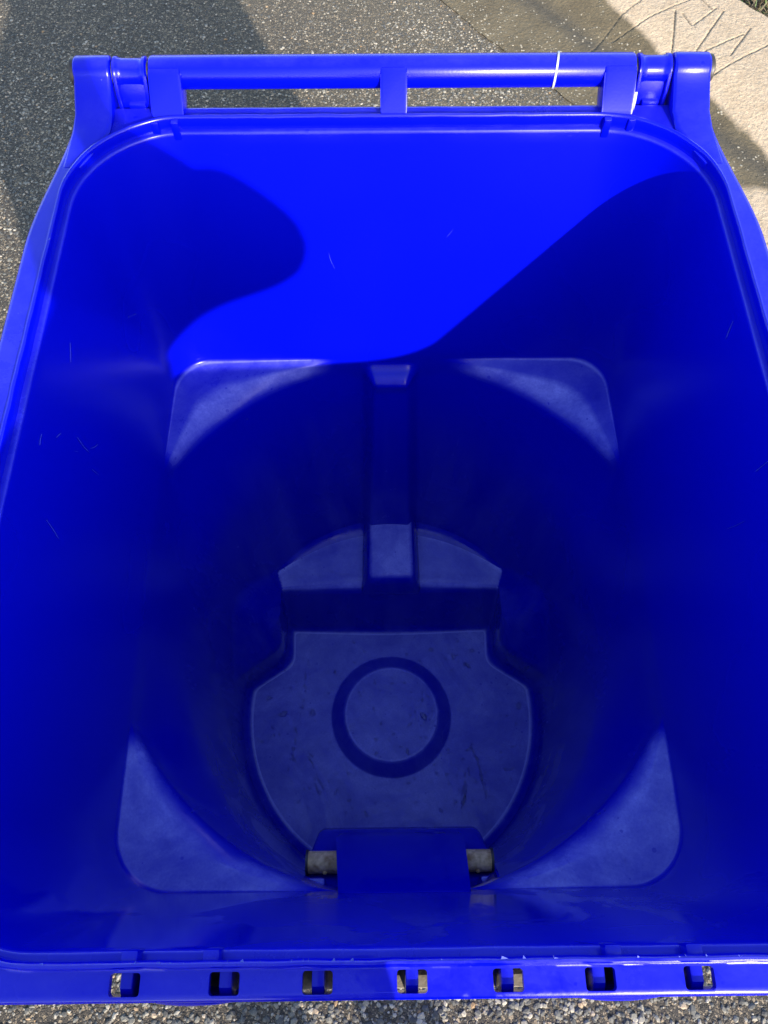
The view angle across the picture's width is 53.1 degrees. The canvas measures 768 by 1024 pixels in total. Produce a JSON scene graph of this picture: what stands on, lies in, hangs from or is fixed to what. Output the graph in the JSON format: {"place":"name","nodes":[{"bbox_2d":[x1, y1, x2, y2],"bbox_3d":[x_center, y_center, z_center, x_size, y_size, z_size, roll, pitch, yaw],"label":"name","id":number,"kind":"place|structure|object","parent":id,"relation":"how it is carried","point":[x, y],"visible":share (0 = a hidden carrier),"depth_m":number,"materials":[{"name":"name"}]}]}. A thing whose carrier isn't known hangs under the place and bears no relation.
{"place":"outdoors","nodes":[
{"label":"outdoors","id":0,"kind":"place"},
{"bbox_2d":[0,0,767,1023],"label":"road","id":1,"kind":"structure","parent":0,"point":[364,26],"depth_m":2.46,"materials":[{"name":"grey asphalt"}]},
{"bbox_2d":[0,51,767,1006],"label":"waste cart","id":2,"kind":"object","parent":1,"relation":"on","point":[394,323],"visible":1,"depth_m":0.92,"materials":[{"name":"blue plastic"}]},
{"bbox_2d":[165,391,630,860],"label":"dirt specks","id":3,"kind":"object","parent":2,"relation":"on","point":[422,715],"visible":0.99,"depth_m":1.46,"materials":[{"name":"white"}]},
{"bbox_2d":[551,51,559,88],"bbox_3d":[0.189,-0.488,0.849,0.008,0.036,0.037,-1,64,0],"label":"cable tie","id":4,"kind":"object","parent":2,"relation":"on","point":[556,71],"visible":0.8,"depth_m":0.83,"materials":[{"name":"white plastic"}]},
{"bbox_2d":[442,0,767,248],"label":"gutter","id":5,"kind":"object","parent":1,"relation":"on","point":[521,26],"visible":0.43,"depth_m":2.56,"materials":[{"name":"concrete"}]},
{"bbox_2d":[533,0,767,168],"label":"kerb","id":6,"kind":"structure","parent":1,"relation":"on","point":[731,36],"depth_m":2.50,"materials":[{"name":"concrete"}]},
{"bbox_2d":[740,0,767,16],"bbox_3d":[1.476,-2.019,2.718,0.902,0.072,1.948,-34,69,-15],"label":"grass","id":7,"kind":"structure","parent":0,"point":[759,7],"depth_m":2.60,"materials":[{"name":"green plant"}]}
]}

